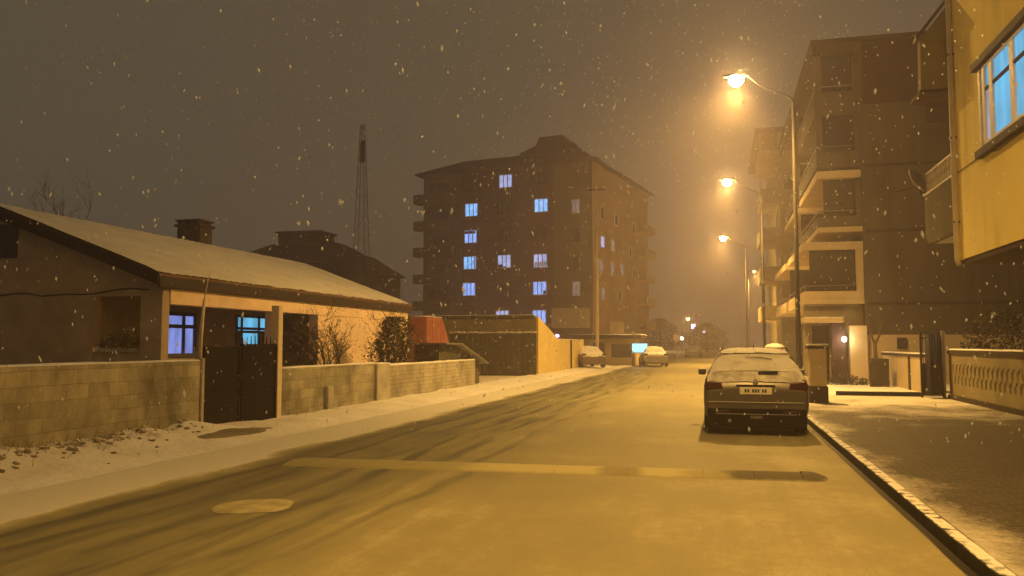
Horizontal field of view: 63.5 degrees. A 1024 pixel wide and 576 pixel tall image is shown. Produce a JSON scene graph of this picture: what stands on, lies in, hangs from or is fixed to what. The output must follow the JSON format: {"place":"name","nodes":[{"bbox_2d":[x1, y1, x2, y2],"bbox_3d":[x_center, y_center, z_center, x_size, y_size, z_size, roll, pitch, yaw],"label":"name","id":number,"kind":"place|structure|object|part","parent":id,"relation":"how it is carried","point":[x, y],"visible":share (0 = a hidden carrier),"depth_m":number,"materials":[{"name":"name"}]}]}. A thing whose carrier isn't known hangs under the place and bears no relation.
{"place":"outdoors","nodes":[
{"label":"outdoors","id":0,"kind":"place"},
{"bbox_2d":[0,364,615,495],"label":"pavement","id":1,"kind":"structure","parent":0,"point":[51,466],"depth_m":12.56,"materials":[{"name":"white snow"}]},
{"bbox_2d":[0,419,203,472],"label":"rubble","id":2,"kind":"object","parent":1,"relation":"on","point":[45,447],"visible":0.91,"depth_m":11.37,"materials":[{"name":"stone"}]},
{"bbox_2d":[197,427,271,438],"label":"wet ground","id":3,"kind":"structure","parent":1,"relation":"on","point":[229,432],"depth_m":14.02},
{"bbox_2d":[0,382,481,465],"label":"dry weeds","id":4,"kind":"object","parent":1,"relation":"on","point":[108,434],"visible":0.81,"depth_m":11.75,"materials":[{"name":"brown plant"}]},
{"bbox_2d":[578,346,606,367],"bbox_3d":[4.928,4.578,55.230,2.120,1.430,4.329,1,-4,-10],"label":"parked car","id":5,"kind":"object","parent":1,"relation":"on","point":[596,356],"visible":0.73,"depth_m":53.26,"materials":[{"name":"red paint"}]},
{"bbox_3d":[5.136,4.007,54.096,1.295,0.378,0.670,1,-4,-10],"label":"rear window","id":6,"kind":"part","parent":5,"relation":"part of","materials":[{"name":"white glass"}]},
{"bbox_2d":[586,185,605,365],"bbox_3d":[6.048,-0.916,58.972,1.400,13.000,0.257,-1,-4,14],"label":"utility pole","id":7,"kind":"object","parent":1,"relation":"on","point":[596,261],"visible":0.93,"depth_m":58.99,"materials":[{"name":"metal"}]},
{"bbox_2d":[250,230,365,266],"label":"hip roof house","id":8,"kind":"structure","parent":0,"point":[312,253],"depth_m":71.40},
{"bbox_2d":[408,316,448,362],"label":"red shed","id":9,"kind":"structure","parent":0,"point":[437,334],"depth_m":35.04,"materials":[{"name":"red metal"}]},
{"bbox_2d":[0,0,944,345],"label":"sky","id":10,"kind":"structure","parent":0,"point":[142,155],"materials":[{"name":"grey"}]},
{"bbox_2d":[0,347,967,575],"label":"road","id":11,"kind":"structure","parent":0,"point":[161,518],"depth_m":8.21,"materials":[{"name":"grey asphalt"}]},
{"bbox_2d":[212,499,292,513],"bbox_3d":[-2.562,2.142,8.157,0.763,0.023,0.688,1,-4,-9],"label":"manhole cover","id":12,"kind":"object","parent":11,"relation":"on","point":[254,506],"visible":1,"depth_m":8.06,"materials":[{"name":"grey metal"}]},
{"bbox_2d":[282,458,827,481],"bbox_3d":[0.407,2.292,10.566,6.873,0.062,0.739,-1,-4,11],"label":"speed bump","id":13,"kind":"object","parent":11,"relation":"on","point":[588,470],"visible":1,"depth_m":10.35,"materials":[{"name":"asphalt"}]},
{"bbox_2d":[573,334,646,364],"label":"roadside shop","id":14,"kind":"structure","parent":11,"relation":"on","point":[614,349],"depth_m":62.27,"materials":[{"name":"paint"}]},
{"bbox_2d":[593,343,604,352],"bbox_3d":[6.595,4.971,62.651,0.900,1.650,0.040,-1,-4,14],"label":"door","id":15,"kind":"structure","parent":14,"relation":"in","point":[601,345],"depth_m":62.61,"materials":[{"name":"brown"}]},
{"bbox_2d":[611,344,631,356],"bbox_3d":[8.246,4.719,62.262,1.500,1.000,0.030,-1,-4,14],"label":"window","id":16,"kind":"structure","parent":14,"relation":"in","point":[618,350],"depth_m":62.25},
{"bbox_2d":[631,343,647,365],"bbox_3d":[9.193,4.788,59.428,1.200,1.680,0.172,-1,-4,14],"label":"lit sign","id":17,"kind":"object","parent":11,"relation":"on","point":[638,347],"visible":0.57,"depth_m":59.41,"materials":[{"name":"blue"}]},
{"bbox_2d":[639,346,667,366],"bbox_3d":[10.223,4.947,59.931,2.120,1.430,4.329,0,-4,4],"label":"parked car","id":18,"kind":"object","parent":11,"relation":"on","point":[652,357],"visible":0.96,"depth_m":57.99,"materials":[{"name":"paint"}]},
{"bbox_3d":[10.141,4.374,58.783,1.295,0.378,0.670,0,-4,4],"label":"rear window","id":19,"kind":"part","parent":18,"relation":"part of","materials":[{"name":"white glass"}]},
{"bbox_2d":[673,334,679,362],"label":"road sign","id":20,"kind":"object","parent":11,"relation":"on","point":[676,337],"visible":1,"depth_m":68.58,"materials":[{"name":"metal"}]},
{"bbox_2d":[685,345,702,357],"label":"parked car","id":21,"kind":"object","parent":11,"relation":"on","point":[693,350],"visible":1,"depth_m":95.77,"materials":[{"name":"paint"}]},
{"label":"rear window","id":22,"kind":"part","parent":21,"relation":"part of","materials":[{"name":"grey glass"}]},
{"bbox_2d":[684,323,728,352],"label":"tree","id":23,"kind":"object","parent":11,"relation":"on","point":[707,326],"visible":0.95,"depth_m":151.15,"materials":[{"name":"brown plant"}]},
{"bbox_2d":[698,343,808,431],"bbox_3d":[4.829,1.919,16.651,2.120,1.622,4.627,-1,-4,14],"label":"parked car","id":24,"kind":"object","parent":11,"relation":"on","point":[752,377],"visible":0.98,"depth_m":14.53,"materials":[{"name":"grey paint"}]},
{"bbox_3d":[4.336,1.328,14.776,1.392,0.323,0.300,-1,-4,14],"label":"rear window","id":25,"kind":"part","parent":24,"relation":"part of","materials":[{"name":"white glass"}]},
{"bbox_2d":[810,429,977,575],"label":"gutter","id":26,"kind":"object","parent":11,"relation":"on","point":[954,559],"visible":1,"depth_m":7.56,"materials":[{"name":"concrete"}]},
{"bbox_2d":[0,0,1023,446],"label":"falling snow","id":27,"kind":"structure","parent":0,"point":[518,214],"depth_m":8.74,"materials":[{"name":"white snow"}]},
{"bbox_2d":[479,365,585,382],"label":"yard","id":28,"kind":"structure","parent":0,"point":[485,378],"depth_m":39.08,"materials":[{"name":"white snow"}]},
{"bbox_2d":[27,161,102,219],"bbox_3d":[-14.294,-0.308,26.032,2.919,7.353,3.342,0,-4,-1],"label":"bare tree","id":29,"kind":"object","parent":28,"relation":"on","point":[63,200],"visible":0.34,"depth_m":26.27,"materials":[{"name":"brown plant"}]},
{"bbox_2d":[198,271,210,357],"bbox_3d":[-5.875,1.164,15.713,0.090,3.003,0.300,-1,-4,14],"label":"clothes pole","id":30,"kind":"object","parent":28,"relation":"on","point":[200,341],"visible":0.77,"depth_m":15.65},
{"bbox_2d":[0,203,412,366],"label":"bungalow","id":31,"kind":"object","parent":28,"relation":"on","point":[37,318],"visible":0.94,"depth_m":19.75,"materials":[{"name":"paint"}]},
{"bbox_2d":[0,224,18,258],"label":"dark window","id":32,"kind":"structure","parent":31,"relation":"in","point":[8,233],"depth_m":19.53,"materials":[{"name":"black glass"}]},
{"bbox_2d":[95,327,140,351],"bbox_3d":[-8.812,1.161,18.693,1.204,0.559,0.432,-1,-4,14],"label":"potted shrub","id":33,"kind":"object","parent":31,"relation":"on","point":[131,340],"visible":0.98,"depth_m":18.60,"materials":[{"name":"green plant"}]},
{"bbox_2d":[168,312,196,356],"bbox_3d":[-8.893,1.247,22.113,0.050,1.200,1.400,-1,-4,14],"label":"window","id":34,"kind":"structure","parent":31,"relation":"in","point":[180,323],"depth_m":22.22,"materials":[{"name":"blue"}]},
{"bbox_2d":[235,315,264,345],"bbox_3d":[-8.007,1.424,25.676,0.050,1.130,2.050,-1,-4,14],"label":"window","id":35,"kind":"structure","parent":31,"relation":"in","point":[252,325],"depth_m":25.45,"materials":[{"name":"blue glass"}]},
{"bbox_2d":[282,295,368,365],"bbox_3d":[-5.455,1.722,23.339,2.701,2.968,2.910,-1,-4,14],"label":"bare shrub","id":36,"kind":"object","parent":28,"relation":"on","point":[322,352],"visible":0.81,"depth_m":23.18,"materials":[{"name":"brown plant"}]},
{"bbox_2d":[316,255,405,298],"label":"stepped house","id":37,"kind":"structure","parent":28,"relation":"on","point":[355,268],"depth_m":67.00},
{"bbox_2d":[353,124,369,256],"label":"lattice mast","id":38,"kind":"object","parent":28,"relation":"on","point":[362,148],"visible":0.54,"depth_m":87.35,"materials":[{"name":"grey metal"}]},
{"bbox_2d":[361,298,433,362],"bbox_3d":[-3.801,1.836,26.361,2.528,3.063,3.131,0,-4,3],"label":"evergreen shrub","id":39,"kind":"object","parent":28,"relation":"on","point":[399,344],"visible":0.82,"depth_m":26.58,"materials":[{"name":"green plant"}]},
{"bbox_2d":[412,343,488,383],"bbox_3d":[-2.183,2.833,30.250,1.320,1.635,5.300,-1,-4,14],"label":"tin lean to","id":40,"kind":"object","parent":28,"relation":"on","point":[444,352],"visible":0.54,"depth_m":28.75,"materials":[{"name":"metal"}]},
{"bbox_2d":[407,314,556,373],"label":"building","id":41,"kind":"structure","parent":28,"relation":"on","point":[546,343],"depth_m":42.59,"materials":[{"name":"beige paint"}]},
{"bbox_2d":[449,331,536,375],"bbox_3d":[-0.980,3.287,41.373,4.488,2.234,0.180,-1,-4,14],"label":"screen fence","id":42,"kind":"object","parent":28,"relation":"on","point":[503,352],"visible":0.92,"depth_m":41.18,"materials":[{"name":"wood"}]},
{"bbox_2d":[413,135,655,346],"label":"apartment block","id":43,"kind":"structure","parent":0,"point":[558,174],"depth_m":87.81,"materials":[{"name":"brown paint"}]},
{"bbox_2d":[429,289,446,300],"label":"window","id":44,"kind":"structure","parent":43,"relation":"in","point":[441,295],"depth_m":90.23,"materials":[{"name":"brown glass"}]},
{"bbox_2d":[430,263,446,273],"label":"window","id":45,"kind":"structure","parent":43,"relation":"in","point":[443,266],"depth_m":90.43,"materials":[{"name":"brown glass"}]},
{"bbox_2d":[430,236,446,246],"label":"window","id":46,"kind":"structure","parent":43,"relation":"in","point":[434,241],"depth_m":90.61,"materials":[{"name":"brown glass"}]},
{"bbox_2d":[430,209,447,220],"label":"window","id":47,"kind":"structure","parent":43,"relation":"in","point":[435,215],"depth_m":90.81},
{"bbox_2d":[430,183,447,193],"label":"window","id":48,"kind":"structure","parent":43,"relation":"in","point":[434,188],"depth_m":91.01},
{"bbox_2d":[462,282,475,295],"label":"window","id":49,"kind":"structure","parent":43,"relation":"in","point":[470,288],"depth_m":88.70,"materials":[{"name":"blue glass"}]},
{"bbox_2d":[463,256,475,269],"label":"window","id":50,"kind":"structure","parent":43,"relation":"in","point":[468,261],"depth_m":88.93,"materials":[{"name":"blue glass"}]},
{"bbox_2d":[463,311,476,314],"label":"window","id":51,"kind":"structure","parent":43,"relation":"in","point":[464,312],"depth_m":88.55,"materials":[{"name":"black glass"}]},
{"bbox_2d":[464,230,476,243],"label":"window","id":52,"kind":"structure","parent":43,"relation":"in","point":[472,237],"depth_m":89.05,"materials":[{"name":"blue"}]},
{"bbox_2d":[464,176,476,190],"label":"window","id":53,"kind":"structure","parent":43,"relation":"in","point":[469,184],"depth_m":89.47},
{"bbox_2d":[465,203,477,216],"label":"window","id":54,"kind":"structure","parent":43,"relation":"in","point":[471,209],"depth_m":89.20,"materials":[{"name":"blue"}]},
{"bbox_2d":[496,310,508,314],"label":"window","id":55,"kind":"structure","parent":43,"relation":"in","point":[501,312],"depth_m":86.95,"materials":[{"name":"grey"}]},
{"bbox_2d":[497,254,510,268],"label":"window","id":56,"kind":"structure","parent":43,"relation":"in","point":[504,260],"depth_m":87.22,"materials":[{"name":"grey glass"}]},
{"bbox_2d":[498,282,510,296],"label":"window","id":57,"kind":"structure","parent":43,"relation":"in","point":[505,289],"depth_m":87.03,"materials":[{"name":"brown glass"}]},
{"bbox_2d":[498,227,510,241],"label":"window","id":58,"kind":"structure","parent":43,"relation":"in","point":[503,236],"depth_m":87.44,"materials":[{"name":"brown glass"}]},
{"bbox_2d":[498,200,510,214],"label":"window","id":59,"kind":"structure","parent":43,"relation":"in","point":[505,208],"depth_m":87.63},
{"bbox_2d":[499,174,511,187],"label":"window","id":60,"kind":"structure","parent":43,"relation":"in","point":[506,178],"depth_m":87.76,"materials":[{"name":"grey glass"}]},
{"bbox_2d":[532,310,545,323],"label":"window","id":61,"kind":"structure","parent":43,"relation":"in","point":[541,314],"depth_m":85.14,"materials":[{"name":"blue glass"}]},
{"bbox_2d":[533,253,546,267],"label":"window","id":62,"kind":"structure","parent":43,"relation":"in","point":[538,258],"depth_m":85.59,"materials":[{"name":"grey glass"}]},
{"bbox_2d":[533,281,546,294],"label":"window","id":63,"kind":"structure","parent":43,"relation":"in","point":[538,286],"depth_m":85.41,"materials":[{"name":"blue glass"}]},
{"bbox_2d":[533,225,546,239],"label":"window","id":64,"kind":"structure","parent":43,"relation":"in","point":[540,232],"depth_m":85.77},
{"bbox_2d":[533,170,546,184],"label":"window","id":65,"kind":"structure","parent":43,"relation":"in","point":[540,177],"depth_m":86.14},
{"bbox_2d":[534,198,547,212],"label":"window","id":66,"kind":"structure","parent":43,"relation":"in","point":[538,208],"depth_m":85.92,"materials":[{"name":"blue"}]},
{"bbox_2d":[572,199,579,213],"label":"window","id":67,"kind":"structure","parent":43,"relation":"in","point":[575,202],"depth_m":84.31,"materials":[{"name":"grey glass"}]},
{"bbox_2d":[572,227,579,241],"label":"window","id":68,"kind":"structure","parent":43,"relation":"in","point":[575,231],"depth_m":84.11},
{"bbox_2d":[572,256,579,269],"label":"window","id":69,"kind":"structure","parent":43,"relation":"in","point":[575,260],"depth_m":83.94,"materials":[{"name":"brown glass"}]},
{"bbox_2d":[572,281,579,295],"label":"window","id":70,"kind":"structure","parent":43,"relation":"in","point":[575,284],"depth_m":83.76,"materials":[{"name":"grey glass"}]},
{"bbox_2d":[599,259,602,271],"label":"window","id":71,"kind":"structure","parent":43,"relation":"in","point":[600,260],"depth_m":85.41,"materials":[{"name":"grey glass"}]},
{"bbox_2d":[600,207,603,219],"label":"window","id":72,"kind":"structure","parent":43,"relation":"in","point":[601,209],"depth_m":86.25,"materials":[{"name":"glass"}]},
{"bbox_2d":[600,235,604,248],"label":"window","id":73,"kind":"structure","parent":43,"relation":"in","point":[602,239],"depth_m":86.18,"materials":[{"name":"grey"}]},
{"bbox_2d":[601,287,604,299],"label":"window","id":74,"kind":"structure","parent":43,"relation":"in","point":[602,289],"depth_m":85.74,"materials":[{"name":"grey glass"}]},
{"bbox_2d":[610,261,613,273],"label":"window","id":75,"kind":"structure","parent":43,"relation":"in","point":[611,264],"depth_m":89.02,"materials":[{"name":"grey glass"}]},
{"bbox_2d":[611,239,614,251],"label":"window","id":76,"kind":"structure","parent":43,"relation":"in","point":[612,241],"depth_m":89.41,"materials":[{"name":"grey glass"}]},
{"bbox_2d":[614,214,617,225],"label":"window","id":77,"kind":"structure","parent":43,"relation":"in","point":[615,215],"depth_m":90.83,"materials":[{"name":"black glass"}]},
{"bbox_2d":[618,291,621,302],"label":"window","id":78,"kind":"structure","parent":43,"relation":"in","point":[619,292],"depth_m":91.30,"materials":[{"name":"beige glass"}]},
{"bbox_2d":[620,263,623,275],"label":"window","id":79,"kind":"structure","parent":43,"relation":"in","point":[621,265],"depth_m":92.33,"materials":[{"name":"grey glass"}]},
{"bbox_2d":[629,246,631,256],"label":"window","id":80,"kind":"structure","parent":43,"relation":"in","point":[630,247],"depth_m":95.75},
{"bbox_2d":[632,222,635,233],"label":"window","id":81,"kind":"structure","parent":43,"relation":"in","point":[633,224],"depth_m":97.23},
{"bbox_2d":[633,267,635,278],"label":"window","id":82,"kind":"structure","parent":43,"relation":"in","point":[634,269],"depth_m":97.07,"materials":[{"name":"brown glass"}]},
{"bbox_2d":[610,322,623,333],"bbox_3d":[7.826,3.004,61.724,1.000,0.950,0.100,-1,-4,14],"label":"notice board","id":83,"kind":"object","parent":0,"point":[615,327],"visible":1,"depth_m":61.67,"materials":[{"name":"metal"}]},
{"bbox_2d":[656,346,1017,575],"bbox_3d":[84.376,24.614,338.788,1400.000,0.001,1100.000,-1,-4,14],"label":"ground","id":84,"kind":"structure","parent":0,"point":[680,348],"depth_m":211.62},
{"bbox_2d":[0,359,200,447],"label":"boundary wall","id":85,"kind":"structure","parent":84,"relation":"on","point":[115,387],"depth_m":12.08,"materials":[{"name":"grey brick"}]},
{"bbox_2d":[195,306,282,423],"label":"yard gate","id":86,"kind":"structure","parent":85,"relation":"attached to","point":[231,387],"depth_m":15.96,"materials":[{"name":"metal"}]},
{"bbox_2d":[281,359,474,415],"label":"boundary wall","id":87,"kind":"structure","parent":84,"relation":"on","point":[379,381],"depth_m":21.28,"materials":[{"name":"concrete"}]},
{"bbox_2d":[557,339,583,370],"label":"yard wall","id":88,"kind":"structure","parent":84,"relation":"on","point":[567,353],"depth_m":50.10,"materials":[{"name":"yellow paint"}]},
{"bbox_2d":[649,318,686,349],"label":"tree","id":89,"kind":"object","parent":84,"relation":"on","point":[658,321],"visible":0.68,"depth_m":142.70,"materials":[{"name":"brown plant"}]},
{"bbox_2d":[748,269,755,347],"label":"street lamp","id":90,"kind":"object","parent":84,"relation":"on","point":[753,270],"visible":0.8,"depth_m":83.21,"materials":[{"name":"metal"}]},
{"bbox_2d":[775,31,1023,383],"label":"beige flats","id":91,"kind":"structure","parent":84,"relation":"on","point":[886,73],"depth_m":31.91,"materials":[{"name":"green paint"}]},
{"bbox_2d":[812,326,829,380],"bbox_3d":[12.072,2.590,32.320,0.600,2.200,0.050,-1,-4,14],"label":"entrance door","id":92,"kind":"structure","parent":91,"relation":"in","point":[820,335],"depth_m":32.32,"materials":[{"name":"brown wood"}]},
{"bbox_2d":[897,338,906,348],"bbox_3d":[14.728,2.085,31.223,0.340,0.420,0.160,-1,-4,14],"label":"meter box","id":93,"kind":"object","parent":91,"relation":"attached to","point":[901,343],"visible":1,"depth_m":31.15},
{"bbox_2d":[898,338,906,347],"bbox_3d":[14.710,2.080,31.150,0.280,0.360,0.010,-1,-4,14],"label":"door","id":94,"kind":"structure","parent":93,"relation":"in","point":[901,341],"depth_m":31.15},
{"bbox_2d":[808,414,1016,575],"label":"kerb","id":95,"kind":"structure","parent":84,"relation":"on","point":[975,558],"depth_m":7.26,"materials":[{"name":"concrete"}]},
{"bbox_2d":[803,367,949,396],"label":"driveway","id":96,"kind":"structure","parent":0,"point":[848,387],"depth_m":27.46,"materials":[{"name":"white snow"}]},
{"bbox_2d":[718,236,748,347],"bbox_3d":[16.743,0.844,62.387,2.160,9.710,0.430,-1,-4,14],"label":"street lamp","id":97,"kind":"object","parent":96,"relation":"on","point":[722,238],"visible":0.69,"depth_m":62.17,"materials":[{"name":"metal"}]},
{"bbox_2d":[719,178,765,347],"bbox_3d":[11.367,-0.633,40.588,2.160,9.710,0.430,-1,-4,14],"label":"street lamp","id":98,"kind":"object","parent":96,"relation":"on","point":[726,181],"visible":0.74,"depth_m":40.37,"materials":[{"name":"metal"}]},
{"bbox_2d":[723,73,802,368],"bbox_3d":[7.511,-1.711,24.684,2.160,9.710,0.430,-1,-4,14],"label":"street lamp","id":99,"kind":"object","parent":96,"relation":"on","point":[735,79],"visible":0.76,"depth_m":24.43,"materials":[{"name":"metal"}]},
{"bbox_2d":[765,343,784,350],"bbox_3d":[9.306,2.711,29.257,0.680,1.505,0.680,-1,-4,14],"label":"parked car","id":100,"kind":"object","parent":96,"relation":"on","point":[776,346],"visible":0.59,"depth_m":29.05,"materials":[{"name":"yellow paint"}]},
{"bbox_2d":[748,126,803,365],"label":"hazy flats","id":101,"kind":"structure","parent":96,"relation":"on","point":[775,245],"depth_m":57.06,"materials":[{"name":"green paint"}]},
{"bbox_2d":[827,374,867,384],"bbox_3d":[12.123,3.318,30.017,1.537,0.427,0.845,-1,-4,14],"label":"shrub","id":102,"kind":"object","parent":96,"relation":"on","point":[841,380],"visible":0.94,"depth_m":29.87,"materials":[{"name":"green plant"}]},
{"bbox_2d":[863,314,889,386],"bbox_3d":[12.666,2.140,28.797,0.777,2.683,0.444,-1,-4,14],"label":"potted tree","id":103,"kind":"object","parent":96,"relation":"on","point":[879,376],"visible":0.86,"depth_m":28.57,"materials":[{"name":"brown plant"}]},
{"bbox_2d":[836,391,920,396],"bbox_3d":[10.480,3.038,23.685,2.250,0.140,0.120,-1,-4,14],"label":"gate rail","id":104,"kind":"object","parent":96,"relation":"on","point":[862,393],"visible":0.92,"depth_m":23.65,"materials":[{"name":"metal"}]},
{"bbox_2d":[881,351,925,396],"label":"garden wall","id":105,"kind":"structure","parent":96,"relation":"on","point":[903,366],"depth_m":27.32,"materials":[{"name":"beige paint"}]},
{"bbox_2d":[959,308,1022,349],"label":"garden shrub","id":106,"kind":"object","parent":96,"relation":"on","point":[1015,315],"visible":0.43,"depth_m":23.68,"materials":[{"name":"green plant"}]},
{"bbox_2d":[808,395,1023,575],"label":"pavement","id":107,"kind":"structure","parent":0,"point":[971,486],"depth_m":11.10,"materials":[{"name":"brick"}]},
{"bbox_2d":[805,344,828,402],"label":"gate pillar","id":108,"kind":"structure","parent":107,"relation":"on","point":[817,377],"depth_m":20.78,"materials":[{"name":"beige paint"}]},
{"bbox_2d":[947,268,1023,416],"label":"garden wall","id":109,"kind":"structure","parent":107,"relation":"on","point":[990,378],"depth_m":19.03,"materials":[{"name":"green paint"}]},
{"bbox_2d":[919,331,946,397],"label":"garden gate","id":110,"kind":"structure","parent":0,"point":[932,379],"depth_m":22.58,"materials":[{"name":"metal"}]},
{"bbox_2d":[910,0,1023,265],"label":"yellow house","id":111,"kind":"structure","parent":0,"point":[988,77],"depth_m":15.21,"materials":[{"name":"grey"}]},
{"bbox_2d":[894,167,925,199],"bbox_3d":[9.341,-2.438,19.167,0.748,0.763,0.578,0,-4,7],"label":"satellite dish","id":112,"kind":"object","parent":111,"relation":"attached to","point":[917,179],"visible":0.89,"depth_m":19.31,"materials":[{"name":"metal"}]},
{"bbox_2d":[977,23,1023,147],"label":"window","id":113,"kind":"structure","parent":111,"relation":"in","point":[996,79],"depth_m":13.78,"materials":[{"name":"blue glass"}]}
]}

